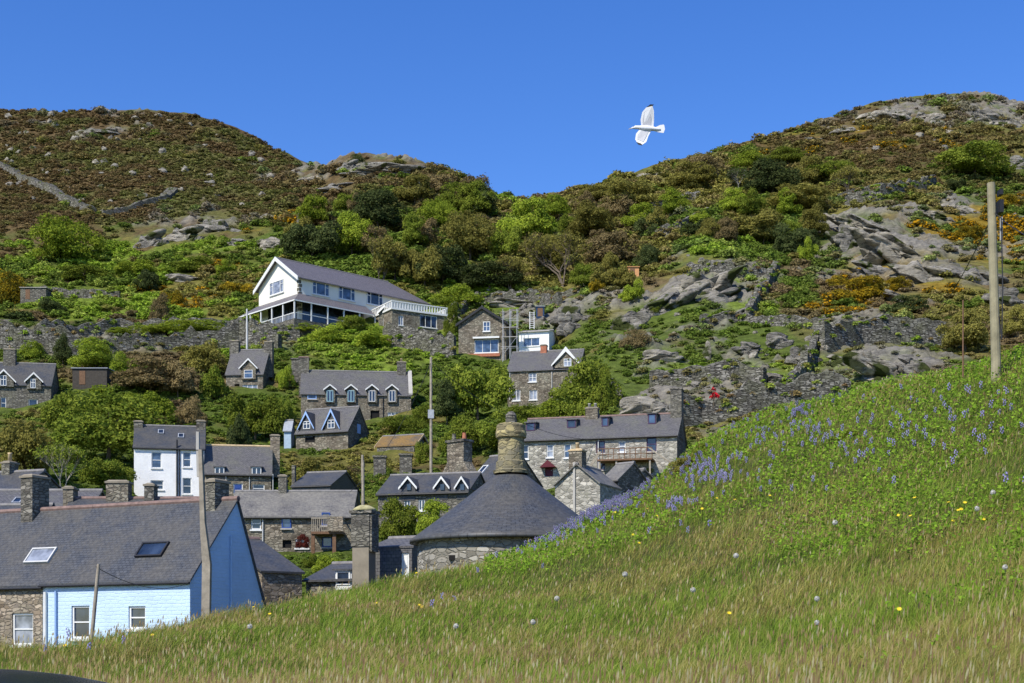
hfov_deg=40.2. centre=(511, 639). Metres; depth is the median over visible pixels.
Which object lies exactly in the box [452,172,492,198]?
hillside tree
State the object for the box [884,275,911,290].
gorse bush
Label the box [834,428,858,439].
bramble bush
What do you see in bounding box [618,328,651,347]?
russet bush
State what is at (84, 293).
retaining wall
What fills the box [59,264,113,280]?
hedge bush
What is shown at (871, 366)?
rock outcrop
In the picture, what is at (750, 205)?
hillside tree
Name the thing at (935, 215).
rock outcrop
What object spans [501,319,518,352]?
scaffolding
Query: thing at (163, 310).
russet bush
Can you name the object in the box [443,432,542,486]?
stone house
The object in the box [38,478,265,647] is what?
cottage
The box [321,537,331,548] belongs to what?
window
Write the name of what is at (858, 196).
retaining wall
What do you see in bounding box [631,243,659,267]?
dark bush
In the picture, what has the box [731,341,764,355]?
rock outcrop
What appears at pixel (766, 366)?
boulder
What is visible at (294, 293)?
house
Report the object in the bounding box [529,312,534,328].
ladder
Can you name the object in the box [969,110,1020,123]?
rock outcrop
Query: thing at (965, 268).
overhead cable
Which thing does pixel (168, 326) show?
yellow hedge
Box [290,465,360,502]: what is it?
slate outbuilding
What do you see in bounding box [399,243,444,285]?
olive tree
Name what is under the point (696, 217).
green bush
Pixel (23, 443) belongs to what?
olive tree
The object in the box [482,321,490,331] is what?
window
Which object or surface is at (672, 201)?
hillside tree
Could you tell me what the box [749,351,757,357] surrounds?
boulder
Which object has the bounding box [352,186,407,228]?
dark tree
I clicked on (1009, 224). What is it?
overhead cable
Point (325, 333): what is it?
bright bush
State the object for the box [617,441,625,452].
window
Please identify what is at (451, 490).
stone cottage
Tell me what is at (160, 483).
window
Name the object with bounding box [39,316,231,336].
retaining wall
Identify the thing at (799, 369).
dry stone wall
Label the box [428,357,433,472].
utility pole
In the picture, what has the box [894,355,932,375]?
rock outcrop
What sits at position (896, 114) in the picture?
rock outcrop
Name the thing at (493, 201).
green tree
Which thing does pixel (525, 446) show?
window
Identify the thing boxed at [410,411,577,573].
round house
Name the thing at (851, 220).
rock outcrop
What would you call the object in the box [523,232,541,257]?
hillside tree
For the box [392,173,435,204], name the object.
green tree
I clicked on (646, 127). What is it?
gull
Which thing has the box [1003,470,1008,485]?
bluebell
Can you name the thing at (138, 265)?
hedge bush
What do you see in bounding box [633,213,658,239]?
dark bush
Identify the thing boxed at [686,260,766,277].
dry stone wall
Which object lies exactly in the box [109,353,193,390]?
russet tree
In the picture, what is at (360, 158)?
dark bush
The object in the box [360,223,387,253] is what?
hillside tree
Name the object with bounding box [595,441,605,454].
window
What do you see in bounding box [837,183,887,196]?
retaining wall
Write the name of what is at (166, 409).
green tree
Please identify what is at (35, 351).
bright bush
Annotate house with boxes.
[0,346,59,407]
[0,489,104,505]
[0,502,54,509]
[61,480,205,505]
[133,420,205,495]
[234,474,358,553]
[240,257,430,336]
[376,535,416,582]
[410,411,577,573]
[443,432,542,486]
[455,306,515,360]
[507,344,585,406]
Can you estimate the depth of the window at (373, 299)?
229.91 m
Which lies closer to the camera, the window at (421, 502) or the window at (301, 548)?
the window at (301, 548)
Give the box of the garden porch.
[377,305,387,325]
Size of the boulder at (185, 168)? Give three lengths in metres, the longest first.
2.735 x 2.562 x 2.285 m
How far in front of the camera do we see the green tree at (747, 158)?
330.17 m
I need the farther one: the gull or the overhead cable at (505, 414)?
the overhead cable at (505, 414)
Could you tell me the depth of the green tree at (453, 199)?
307.79 m
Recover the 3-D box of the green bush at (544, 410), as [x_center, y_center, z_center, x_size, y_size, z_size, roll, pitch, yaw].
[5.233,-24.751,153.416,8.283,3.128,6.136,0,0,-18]
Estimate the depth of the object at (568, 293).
236.78 m
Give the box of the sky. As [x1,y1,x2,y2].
[0,0,1023,197]
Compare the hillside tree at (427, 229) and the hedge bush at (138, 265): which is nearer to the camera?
the hedge bush at (138, 265)
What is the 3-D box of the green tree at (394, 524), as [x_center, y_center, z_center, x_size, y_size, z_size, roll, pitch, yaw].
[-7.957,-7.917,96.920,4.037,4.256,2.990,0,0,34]
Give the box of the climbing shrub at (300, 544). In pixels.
[295,534,309,548]
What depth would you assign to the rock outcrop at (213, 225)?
300.89 m
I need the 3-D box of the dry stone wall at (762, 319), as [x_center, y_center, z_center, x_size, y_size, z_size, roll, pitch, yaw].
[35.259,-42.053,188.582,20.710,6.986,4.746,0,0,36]
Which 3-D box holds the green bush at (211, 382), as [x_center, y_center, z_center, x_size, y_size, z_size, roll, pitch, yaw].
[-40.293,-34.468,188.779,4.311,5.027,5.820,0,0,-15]
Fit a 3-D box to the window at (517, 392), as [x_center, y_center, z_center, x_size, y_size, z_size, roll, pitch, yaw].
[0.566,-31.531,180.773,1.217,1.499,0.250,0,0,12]
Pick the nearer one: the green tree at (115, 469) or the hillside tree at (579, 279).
the green tree at (115, 469)
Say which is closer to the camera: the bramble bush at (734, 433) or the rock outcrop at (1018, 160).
the bramble bush at (734, 433)
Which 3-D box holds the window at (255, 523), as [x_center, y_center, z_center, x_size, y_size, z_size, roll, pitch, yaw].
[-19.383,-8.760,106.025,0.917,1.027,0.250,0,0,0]
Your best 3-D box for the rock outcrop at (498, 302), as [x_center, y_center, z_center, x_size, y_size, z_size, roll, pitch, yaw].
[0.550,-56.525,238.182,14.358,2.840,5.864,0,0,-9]
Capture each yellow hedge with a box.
[105,327,132,333]
[124,319,224,333]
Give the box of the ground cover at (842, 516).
[483,343,1023,674]
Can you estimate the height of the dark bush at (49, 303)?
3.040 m
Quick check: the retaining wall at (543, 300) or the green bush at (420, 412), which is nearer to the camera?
the green bush at (420, 412)
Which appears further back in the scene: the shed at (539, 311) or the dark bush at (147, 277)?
the dark bush at (147, 277)
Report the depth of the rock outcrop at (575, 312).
212.93 m
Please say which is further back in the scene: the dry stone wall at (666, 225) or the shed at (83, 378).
the dry stone wall at (666, 225)
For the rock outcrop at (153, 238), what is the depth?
291.11 m
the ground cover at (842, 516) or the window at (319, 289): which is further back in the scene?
the window at (319, 289)
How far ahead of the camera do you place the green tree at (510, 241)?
268.16 m
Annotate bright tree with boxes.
[415,498,449,533]
[474,407,526,446]
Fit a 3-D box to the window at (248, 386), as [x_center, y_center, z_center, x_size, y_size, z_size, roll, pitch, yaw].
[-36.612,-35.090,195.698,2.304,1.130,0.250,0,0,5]
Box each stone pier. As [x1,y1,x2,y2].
[290,358,309,385]
[373,455,386,477]
[399,453,412,473]
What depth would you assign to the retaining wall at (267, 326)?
215.55 m
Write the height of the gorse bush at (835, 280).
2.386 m
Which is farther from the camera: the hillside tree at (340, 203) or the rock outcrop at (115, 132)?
the rock outcrop at (115, 132)
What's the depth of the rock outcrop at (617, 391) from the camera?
154.96 m
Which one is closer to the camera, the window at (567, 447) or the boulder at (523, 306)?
the window at (567, 447)
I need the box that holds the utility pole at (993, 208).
[987,182,1003,381]
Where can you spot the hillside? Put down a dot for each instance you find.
(894, 221)
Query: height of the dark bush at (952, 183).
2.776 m
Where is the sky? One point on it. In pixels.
(534, 96)
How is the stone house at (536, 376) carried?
on the hillside
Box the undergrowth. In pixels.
[0,92,1023,597]
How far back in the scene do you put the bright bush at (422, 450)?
151.92 m
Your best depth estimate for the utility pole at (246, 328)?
199.88 m
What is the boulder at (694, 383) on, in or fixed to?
on the hillside
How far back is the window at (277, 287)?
224.64 m
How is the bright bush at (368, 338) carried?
on the hillside
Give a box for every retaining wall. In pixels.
[0,317,281,354]
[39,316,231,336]
[40,285,120,298]
[230,320,299,340]
[382,322,455,357]
[451,288,561,316]
[649,357,766,388]
[666,371,850,428]
[819,314,945,352]
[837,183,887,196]
[845,175,936,205]
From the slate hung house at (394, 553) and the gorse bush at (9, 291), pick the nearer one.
the slate hung house at (394, 553)
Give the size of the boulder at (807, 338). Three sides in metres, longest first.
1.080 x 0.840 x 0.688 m
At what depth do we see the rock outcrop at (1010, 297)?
204.62 m
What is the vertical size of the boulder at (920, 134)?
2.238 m
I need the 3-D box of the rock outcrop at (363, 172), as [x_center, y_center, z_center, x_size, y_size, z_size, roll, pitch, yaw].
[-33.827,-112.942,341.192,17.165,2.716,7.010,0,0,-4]
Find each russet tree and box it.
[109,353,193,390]
[155,358,197,397]
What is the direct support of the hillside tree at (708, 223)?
on the hillside
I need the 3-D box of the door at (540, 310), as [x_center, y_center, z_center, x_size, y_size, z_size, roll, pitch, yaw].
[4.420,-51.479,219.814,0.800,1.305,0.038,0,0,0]
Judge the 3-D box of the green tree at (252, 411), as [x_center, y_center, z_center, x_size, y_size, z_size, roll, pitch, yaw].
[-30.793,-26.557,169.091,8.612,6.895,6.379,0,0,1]
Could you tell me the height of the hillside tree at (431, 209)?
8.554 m
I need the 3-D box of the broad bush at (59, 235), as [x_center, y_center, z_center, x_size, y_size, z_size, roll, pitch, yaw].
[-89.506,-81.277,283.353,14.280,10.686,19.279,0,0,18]
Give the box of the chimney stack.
[349,505,379,590]
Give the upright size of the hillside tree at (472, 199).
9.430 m
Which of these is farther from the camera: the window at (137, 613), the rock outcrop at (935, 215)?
the rock outcrop at (935, 215)
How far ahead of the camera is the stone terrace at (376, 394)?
181.31 m
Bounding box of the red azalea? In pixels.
[709,387,719,407]
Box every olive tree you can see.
[0,416,56,471]
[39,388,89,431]
[370,233,412,280]
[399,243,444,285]
[427,173,453,193]
[439,209,497,259]
[567,198,618,237]
[576,182,610,201]
[581,229,639,263]
[601,177,661,205]
[665,159,717,185]
[678,154,725,176]
[717,212,783,235]
[760,181,832,209]
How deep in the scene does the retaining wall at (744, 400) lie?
141.31 m
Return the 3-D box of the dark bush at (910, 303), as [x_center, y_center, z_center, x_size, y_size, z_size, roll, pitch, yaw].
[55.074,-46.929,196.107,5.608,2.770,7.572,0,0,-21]
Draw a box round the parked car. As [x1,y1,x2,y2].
[0,669,107,682]
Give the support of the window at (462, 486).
in the stone cottage at (451, 490)
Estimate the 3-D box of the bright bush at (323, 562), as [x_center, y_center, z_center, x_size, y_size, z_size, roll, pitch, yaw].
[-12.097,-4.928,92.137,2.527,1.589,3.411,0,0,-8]
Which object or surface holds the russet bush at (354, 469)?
on the hillside
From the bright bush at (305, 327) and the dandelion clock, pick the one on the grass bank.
the dandelion clock
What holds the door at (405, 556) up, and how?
in the slate hung house at (394, 553)
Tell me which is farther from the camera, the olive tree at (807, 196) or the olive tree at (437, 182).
the olive tree at (437, 182)
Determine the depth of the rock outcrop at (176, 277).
262.16 m
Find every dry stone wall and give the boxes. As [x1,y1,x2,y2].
[0,161,96,211]
[100,187,177,215]
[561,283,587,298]
[651,191,699,206]
[655,213,695,235]
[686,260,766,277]
[699,311,837,328]
[745,260,779,314]
[786,326,818,383]
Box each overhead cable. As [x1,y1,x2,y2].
[96,567,186,588]
[350,363,430,491]
[432,363,590,439]
[930,225,987,321]
[995,213,1023,234]
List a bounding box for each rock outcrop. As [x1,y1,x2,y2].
[75,128,126,135]
[132,228,168,248]
[162,225,203,241]
[165,273,198,281]
[195,219,240,232]
[227,238,245,245]
[256,237,279,249]
[297,176,320,180]
[317,182,353,194]
[336,159,358,175]
[338,168,393,175]
[364,162,427,173]
[476,297,532,307]
[549,305,585,325]
[556,311,581,337]
[609,378,622,398]
[610,311,650,330]
[619,395,658,413]
[636,172,661,176]
[640,306,655,316]
[642,349,683,363]
[644,289,698,315]
[651,401,667,412]
[660,264,746,295]
[695,287,741,302]
[700,341,711,357]
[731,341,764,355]
[737,307,754,315]
[765,332,794,349]
[767,373,785,382]
[784,344,822,364]
[823,213,890,232]
[823,354,845,366]
[825,224,858,251]
[829,127,858,134]
[842,350,896,381]
[846,260,890,274]
[848,227,919,265]
[855,110,879,118]
[876,107,911,120]
[882,289,906,301]
[885,260,958,282]
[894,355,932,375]
[919,113,945,118]
[923,211,954,221]
[940,203,979,215]
[954,267,1008,284]
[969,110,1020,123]
[980,286,1023,305]
[993,122,1022,128]
[1010,155,1023,168]
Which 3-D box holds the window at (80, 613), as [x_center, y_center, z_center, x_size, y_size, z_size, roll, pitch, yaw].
[-19.364,-0.744,62.882,1.239,1.593,0.250,0,0,27]
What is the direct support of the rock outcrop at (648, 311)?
on the hillside
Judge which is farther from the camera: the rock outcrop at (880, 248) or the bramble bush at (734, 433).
the rock outcrop at (880, 248)
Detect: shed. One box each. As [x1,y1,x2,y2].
[71,368,113,389]
[283,419,294,448]
[374,433,427,451]
[535,306,544,318]
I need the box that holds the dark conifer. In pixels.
[52,332,72,360]
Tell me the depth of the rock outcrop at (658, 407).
144.94 m
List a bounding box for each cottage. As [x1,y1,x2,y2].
[0,453,60,488]
[0,474,92,648]
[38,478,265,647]
[204,434,279,495]
[225,340,273,388]
[294,405,369,451]
[375,471,485,526]
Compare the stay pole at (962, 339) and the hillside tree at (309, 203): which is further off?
the hillside tree at (309, 203)
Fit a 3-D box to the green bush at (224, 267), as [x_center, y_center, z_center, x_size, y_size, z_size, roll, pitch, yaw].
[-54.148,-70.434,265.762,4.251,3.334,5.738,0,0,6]
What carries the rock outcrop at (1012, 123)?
on the hillside
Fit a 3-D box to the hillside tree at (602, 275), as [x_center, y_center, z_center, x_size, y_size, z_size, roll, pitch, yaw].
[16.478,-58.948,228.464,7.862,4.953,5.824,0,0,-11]
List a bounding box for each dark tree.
[278,220,342,261]
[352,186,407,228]
[414,242,468,284]
[429,377,466,424]
[458,258,524,287]
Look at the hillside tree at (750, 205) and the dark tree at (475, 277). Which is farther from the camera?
the hillside tree at (750, 205)
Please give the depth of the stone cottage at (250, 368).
196.89 m
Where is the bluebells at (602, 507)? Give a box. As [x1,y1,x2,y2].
[524,392,840,547]
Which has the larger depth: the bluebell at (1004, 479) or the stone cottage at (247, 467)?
the stone cottage at (247, 467)
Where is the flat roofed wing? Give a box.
[371,300,447,331]
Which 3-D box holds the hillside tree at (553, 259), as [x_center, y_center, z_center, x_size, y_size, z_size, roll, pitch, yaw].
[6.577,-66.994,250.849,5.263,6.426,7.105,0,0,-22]
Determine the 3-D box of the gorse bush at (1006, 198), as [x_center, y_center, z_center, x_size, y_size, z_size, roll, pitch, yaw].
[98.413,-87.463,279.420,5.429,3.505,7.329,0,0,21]
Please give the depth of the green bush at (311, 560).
94.50 m
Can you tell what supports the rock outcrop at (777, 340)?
on the hillside
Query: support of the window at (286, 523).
in the stone house at (282, 518)
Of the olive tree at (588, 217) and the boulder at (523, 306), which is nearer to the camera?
the boulder at (523, 306)
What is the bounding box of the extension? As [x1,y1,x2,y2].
[519,329,556,350]
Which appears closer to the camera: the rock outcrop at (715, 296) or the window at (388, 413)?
the window at (388, 413)
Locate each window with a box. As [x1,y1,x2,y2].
[1,397,5,406]
[9,613,32,647]
[29,399,36,404]
[70,606,88,640]
[126,606,144,631]
[151,452,161,468]
[151,480,163,490]
[182,452,191,467]
[182,478,191,494]
[243,385,256,387]
[250,519,261,530]
[253,484,263,489]
[269,279,283,296]
[280,519,291,529]
[294,539,309,549]
[307,395,316,399]
[312,281,329,297]
[320,512,329,526]
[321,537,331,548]
[338,286,355,302]
[357,424,360,433]
[366,292,382,306]
[387,412,397,415]
[398,315,403,325]
[418,500,424,511]
[420,314,436,328]
[440,484,444,489]
[460,484,464,489]
[474,339,498,353]
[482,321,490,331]
[512,390,520,401]
[523,338,539,346]
[524,445,528,459]
[528,373,536,382]
[528,390,537,400]
[545,445,553,458]
[563,444,570,458]
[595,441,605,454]
[597,461,605,470]
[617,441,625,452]
[645,437,656,452]
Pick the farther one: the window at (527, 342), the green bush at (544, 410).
the window at (527, 342)
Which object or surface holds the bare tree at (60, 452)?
on the hillside
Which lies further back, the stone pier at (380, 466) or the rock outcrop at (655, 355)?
the rock outcrop at (655, 355)
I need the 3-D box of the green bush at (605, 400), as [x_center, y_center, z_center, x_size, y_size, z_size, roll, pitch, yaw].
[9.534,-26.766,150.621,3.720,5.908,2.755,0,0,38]
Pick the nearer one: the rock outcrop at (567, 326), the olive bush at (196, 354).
the olive bush at (196, 354)
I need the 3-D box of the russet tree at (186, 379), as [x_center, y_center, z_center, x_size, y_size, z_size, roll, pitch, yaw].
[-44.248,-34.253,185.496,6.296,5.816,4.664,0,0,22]
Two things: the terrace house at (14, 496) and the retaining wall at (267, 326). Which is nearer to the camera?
the terrace house at (14, 496)
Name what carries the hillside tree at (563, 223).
on the hillside
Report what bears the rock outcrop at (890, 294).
on the hillside
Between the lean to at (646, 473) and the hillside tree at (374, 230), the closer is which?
the lean to at (646, 473)
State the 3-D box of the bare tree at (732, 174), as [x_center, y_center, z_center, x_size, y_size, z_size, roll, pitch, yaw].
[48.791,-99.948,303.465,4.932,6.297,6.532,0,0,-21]
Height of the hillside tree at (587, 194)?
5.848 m
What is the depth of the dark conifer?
196.29 m
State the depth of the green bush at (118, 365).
190.79 m
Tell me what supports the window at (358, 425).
in the stone cottage at (330, 428)
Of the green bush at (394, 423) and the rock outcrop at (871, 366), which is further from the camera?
the green bush at (394, 423)
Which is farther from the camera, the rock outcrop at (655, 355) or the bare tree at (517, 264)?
the bare tree at (517, 264)
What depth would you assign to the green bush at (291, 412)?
176.53 m
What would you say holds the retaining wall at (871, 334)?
on the hillside
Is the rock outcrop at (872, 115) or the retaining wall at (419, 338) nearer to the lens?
the retaining wall at (419, 338)
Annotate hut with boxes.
[19,287,52,302]
[627,266,639,276]
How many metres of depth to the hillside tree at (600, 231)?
264.40 m
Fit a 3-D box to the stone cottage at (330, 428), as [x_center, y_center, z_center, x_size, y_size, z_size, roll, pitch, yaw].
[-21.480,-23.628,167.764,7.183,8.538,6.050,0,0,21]
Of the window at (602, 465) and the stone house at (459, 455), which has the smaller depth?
the stone house at (459, 455)
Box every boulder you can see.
[158,148,165,153]
[181,165,188,171]
[519,303,526,310]
[527,303,534,307]
[581,315,590,320]
[690,380,699,386]
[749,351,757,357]
[760,364,769,368]
[804,335,811,340]
[820,345,829,351]
[916,132,923,137]
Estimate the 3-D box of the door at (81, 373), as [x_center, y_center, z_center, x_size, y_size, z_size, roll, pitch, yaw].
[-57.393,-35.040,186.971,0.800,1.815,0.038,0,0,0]
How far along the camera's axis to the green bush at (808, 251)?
238.64 m
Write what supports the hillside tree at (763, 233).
on the hillside
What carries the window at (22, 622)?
in the cottage at (36, 531)
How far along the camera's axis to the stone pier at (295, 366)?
196.94 m
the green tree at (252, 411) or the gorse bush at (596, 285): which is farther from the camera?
the gorse bush at (596, 285)
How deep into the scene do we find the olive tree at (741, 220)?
252.44 m
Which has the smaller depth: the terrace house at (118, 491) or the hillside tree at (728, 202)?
the terrace house at (118, 491)
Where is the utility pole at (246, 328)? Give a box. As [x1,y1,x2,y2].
[246,309,247,348]
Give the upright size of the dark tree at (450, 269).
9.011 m
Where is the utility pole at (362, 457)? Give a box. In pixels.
[361,455,363,484]
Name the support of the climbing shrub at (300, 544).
on the hillside
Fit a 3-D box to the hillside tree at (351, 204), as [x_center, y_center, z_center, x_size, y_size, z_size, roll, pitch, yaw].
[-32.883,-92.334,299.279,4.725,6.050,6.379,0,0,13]
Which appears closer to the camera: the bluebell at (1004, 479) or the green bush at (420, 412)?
the bluebell at (1004, 479)
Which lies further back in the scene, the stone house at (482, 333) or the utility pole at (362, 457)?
the stone house at (482, 333)
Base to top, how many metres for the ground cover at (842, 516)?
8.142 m
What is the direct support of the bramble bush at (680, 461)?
on the grass bank
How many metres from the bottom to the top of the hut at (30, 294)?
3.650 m
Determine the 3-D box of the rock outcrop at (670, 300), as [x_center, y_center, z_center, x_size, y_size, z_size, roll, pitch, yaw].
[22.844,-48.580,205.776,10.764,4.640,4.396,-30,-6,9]
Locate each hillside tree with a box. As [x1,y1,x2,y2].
[282,215,313,236]
[295,194,328,224]
[333,193,353,212]
[346,192,364,209]
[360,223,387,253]
[410,217,438,244]
[417,198,459,226]
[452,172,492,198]
[457,179,495,214]
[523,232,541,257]
[534,249,564,274]
[541,233,563,253]
[557,212,573,233]
[568,263,594,286]
[578,190,599,206]
[589,228,606,243]
[589,263,636,286]
[597,192,635,218]
[602,251,620,269]
[620,201,653,227]
[646,207,669,228]
[658,186,691,214]
[680,174,702,188]
[695,216,721,235]
[710,216,738,240]
[718,187,746,211]
[736,186,766,216]
[743,205,781,244]
[776,187,802,213]
[781,219,802,235]
[794,153,824,183]
[797,202,829,232]
[799,227,817,238]
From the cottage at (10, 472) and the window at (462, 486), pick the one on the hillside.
the cottage at (10, 472)
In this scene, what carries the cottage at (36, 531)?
on the hillside
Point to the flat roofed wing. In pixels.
(429, 321)
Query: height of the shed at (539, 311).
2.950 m
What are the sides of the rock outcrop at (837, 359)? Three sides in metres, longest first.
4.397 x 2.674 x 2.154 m
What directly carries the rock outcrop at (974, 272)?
on the hillside
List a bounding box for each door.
[25,289,29,298]
[79,371,84,383]
[234,484,241,492]
[404,555,407,576]
[538,308,542,315]
[546,468,551,475]
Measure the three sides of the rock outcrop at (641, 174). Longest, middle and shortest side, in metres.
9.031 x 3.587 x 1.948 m
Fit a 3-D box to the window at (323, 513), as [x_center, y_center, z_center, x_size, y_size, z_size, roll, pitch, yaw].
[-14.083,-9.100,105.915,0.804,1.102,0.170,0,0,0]
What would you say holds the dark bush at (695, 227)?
on the hillside
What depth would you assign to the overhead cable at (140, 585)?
47.41 m
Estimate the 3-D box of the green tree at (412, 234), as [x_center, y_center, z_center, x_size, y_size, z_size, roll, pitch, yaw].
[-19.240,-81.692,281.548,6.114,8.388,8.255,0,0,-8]
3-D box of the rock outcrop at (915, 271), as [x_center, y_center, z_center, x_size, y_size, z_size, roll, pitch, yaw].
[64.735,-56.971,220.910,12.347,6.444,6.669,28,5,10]
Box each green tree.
[44,386,174,458]
[66,336,116,367]
[78,456,136,483]
[84,384,179,420]
[222,392,289,439]
[379,494,418,540]
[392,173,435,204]
[401,211,428,245]
[434,179,476,210]
[436,363,515,419]
[437,413,487,453]
[470,182,498,214]
[487,226,521,255]
[725,149,767,167]
[766,146,807,164]
[806,159,855,179]
[931,140,1016,176]
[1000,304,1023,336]
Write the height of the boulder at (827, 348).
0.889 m
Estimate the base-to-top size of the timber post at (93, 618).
3.676 m
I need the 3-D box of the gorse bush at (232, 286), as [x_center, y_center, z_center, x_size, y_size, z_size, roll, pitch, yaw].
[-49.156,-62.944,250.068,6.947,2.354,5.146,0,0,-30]
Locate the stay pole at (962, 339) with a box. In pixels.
[962,300,963,378]
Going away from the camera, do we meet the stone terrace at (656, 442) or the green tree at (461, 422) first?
the stone terrace at (656, 442)
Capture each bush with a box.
[0,267,26,303]
[19,339,45,358]
[26,212,107,260]
[36,296,67,311]
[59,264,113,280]
[108,350,138,373]
[111,258,166,276]
[131,268,158,289]
[148,292,170,319]
[157,289,183,304]
[169,254,218,272]
[175,394,207,426]
[179,339,227,373]
[197,364,229,398]
[215,258,236,275]
[218,281,253,292]
[225,412,253,444]
[275,365,295,389]
[276,397,297,421]
[284,322,321,331]
[288,456,360,488]
[301,552,317,567]
[305,323,353,342]
[311,554,341,572]
[336,315,368,330]
[346,465,361,488]
[348,154,365,163]
[354,328,391,346]
[375,415,429,432]
[406,404,433,423]
[414,441,433,463]
[430,283,483,305]
[443,300,458,335]
[500,402,537,421]
[526,398,576,417]
[544,353,623,416]
[585,365,617,414]
[588,279,605,291]
[618,277,644,301]
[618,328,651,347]
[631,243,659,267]
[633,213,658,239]
[648,299,662,312]
[667,454,700,473]
[678,216,716,237]
[689,210,710,223]
[691,443,715,455]
[724,430,742,438]
[771,221,821,252]
[796,235,819,260]
[825,274,846,287]
[830,274,888,299]
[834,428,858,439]
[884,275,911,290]
[885,294,929,312]
[935,309,989,351]
[945,178,966,189]
[951,225,983,240]
[996,193,1017,207]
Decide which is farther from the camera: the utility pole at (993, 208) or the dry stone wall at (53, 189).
the dry stone wall at (53, 189)
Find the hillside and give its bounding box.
[0,91,1023,596]
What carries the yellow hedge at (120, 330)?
on the hillside
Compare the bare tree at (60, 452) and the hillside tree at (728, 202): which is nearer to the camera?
the bare tree at (60, 452)
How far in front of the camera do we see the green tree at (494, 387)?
172.32 m
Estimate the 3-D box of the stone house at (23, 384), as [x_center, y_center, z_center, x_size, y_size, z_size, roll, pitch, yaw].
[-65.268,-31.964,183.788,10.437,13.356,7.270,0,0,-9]
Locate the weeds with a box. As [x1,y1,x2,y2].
[103,373,1007,677]
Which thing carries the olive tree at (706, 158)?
on the hillside
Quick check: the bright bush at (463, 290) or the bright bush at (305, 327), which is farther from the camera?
the bright bush at (463, 290)
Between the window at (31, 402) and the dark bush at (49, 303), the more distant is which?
the dark bush at (49, 303)
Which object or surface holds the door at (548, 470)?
in the stone terrace at (656, 442)
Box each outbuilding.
[249,536,304,606]
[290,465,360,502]
[553,443,621,514]
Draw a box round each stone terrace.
[298,356,412,419]
[524,387,686,489]
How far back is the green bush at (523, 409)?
163.60 m
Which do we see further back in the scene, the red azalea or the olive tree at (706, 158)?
the olive tree at (706, 158)
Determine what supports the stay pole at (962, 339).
on the grass bank
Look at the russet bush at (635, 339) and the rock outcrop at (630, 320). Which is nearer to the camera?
the russet bush at (635, 339)
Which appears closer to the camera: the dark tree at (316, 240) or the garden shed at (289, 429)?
the garden shed at (289, 429)
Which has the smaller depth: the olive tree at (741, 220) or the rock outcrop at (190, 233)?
the olive tree at (741, 220)
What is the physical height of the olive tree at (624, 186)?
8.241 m
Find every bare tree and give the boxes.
[29,440,92,486]
[366,238,400,279]
[496,255,528,289]
[519,230,557,273]
[525,229,595,286]
[725,167,747,186]
[829,164,860,191]
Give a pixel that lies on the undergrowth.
(286, 196)
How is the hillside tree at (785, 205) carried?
on the hillside
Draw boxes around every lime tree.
[330,211,375,256]
[496,195,557,237]
[540,191,571,221]
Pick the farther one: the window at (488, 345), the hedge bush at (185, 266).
the hedge bush at (185, 266)
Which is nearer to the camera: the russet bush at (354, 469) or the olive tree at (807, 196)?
the russet bush at (354, 469)
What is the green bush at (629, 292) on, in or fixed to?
on the hillside
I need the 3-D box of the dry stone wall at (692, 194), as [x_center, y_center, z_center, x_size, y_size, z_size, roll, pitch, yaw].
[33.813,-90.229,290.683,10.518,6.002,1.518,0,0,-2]
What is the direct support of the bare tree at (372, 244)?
on the hillside
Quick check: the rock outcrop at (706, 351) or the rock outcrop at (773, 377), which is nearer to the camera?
the rock outcrop at (773, 377)
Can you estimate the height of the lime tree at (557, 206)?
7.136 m
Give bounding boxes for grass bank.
[12,357,1023,681]
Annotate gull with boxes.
[630,104,664,144]
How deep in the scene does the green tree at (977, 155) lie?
310.51 m
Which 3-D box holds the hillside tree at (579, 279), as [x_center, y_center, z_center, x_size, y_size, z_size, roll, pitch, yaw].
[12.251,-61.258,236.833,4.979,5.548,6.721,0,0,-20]
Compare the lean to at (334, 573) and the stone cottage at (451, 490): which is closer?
the lean to at (334, 573)
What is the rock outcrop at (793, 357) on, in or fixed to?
on the hillside
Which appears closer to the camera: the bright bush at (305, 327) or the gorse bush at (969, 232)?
the bright bush at (305, 327)
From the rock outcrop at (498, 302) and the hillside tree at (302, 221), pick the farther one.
the hillside tree at (302, 221)
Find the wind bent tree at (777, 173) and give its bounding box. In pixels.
[737,155,803,194]
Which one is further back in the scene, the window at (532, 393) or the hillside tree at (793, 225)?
the hillside tree at (793, 225)
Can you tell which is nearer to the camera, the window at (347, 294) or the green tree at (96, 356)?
the green tree at (96, 356)
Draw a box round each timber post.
[90,564,99,637]
[196,432,211,618]
[361,460,364,504]
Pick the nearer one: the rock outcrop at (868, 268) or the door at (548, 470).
the door at (548, 470)
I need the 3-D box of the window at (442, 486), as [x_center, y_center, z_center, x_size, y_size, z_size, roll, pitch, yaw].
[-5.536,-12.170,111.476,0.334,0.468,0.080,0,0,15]
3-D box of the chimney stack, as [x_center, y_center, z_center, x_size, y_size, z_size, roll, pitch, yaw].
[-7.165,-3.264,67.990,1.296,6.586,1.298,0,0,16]
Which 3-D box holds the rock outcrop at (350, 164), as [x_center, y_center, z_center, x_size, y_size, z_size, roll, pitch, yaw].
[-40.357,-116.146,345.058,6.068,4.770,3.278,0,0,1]
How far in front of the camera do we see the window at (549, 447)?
128.94 m
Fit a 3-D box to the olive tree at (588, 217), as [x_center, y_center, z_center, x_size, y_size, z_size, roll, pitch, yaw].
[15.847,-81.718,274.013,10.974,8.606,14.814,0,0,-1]
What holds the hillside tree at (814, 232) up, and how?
on the hillside
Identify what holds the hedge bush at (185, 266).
on the hillside
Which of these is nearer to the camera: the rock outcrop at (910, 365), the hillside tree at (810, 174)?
the rock outcrop at (910, 365)
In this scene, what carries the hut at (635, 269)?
on the hillside
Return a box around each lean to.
[302,561,351,596]
[606,461,647,495]
[639,467,656,483]

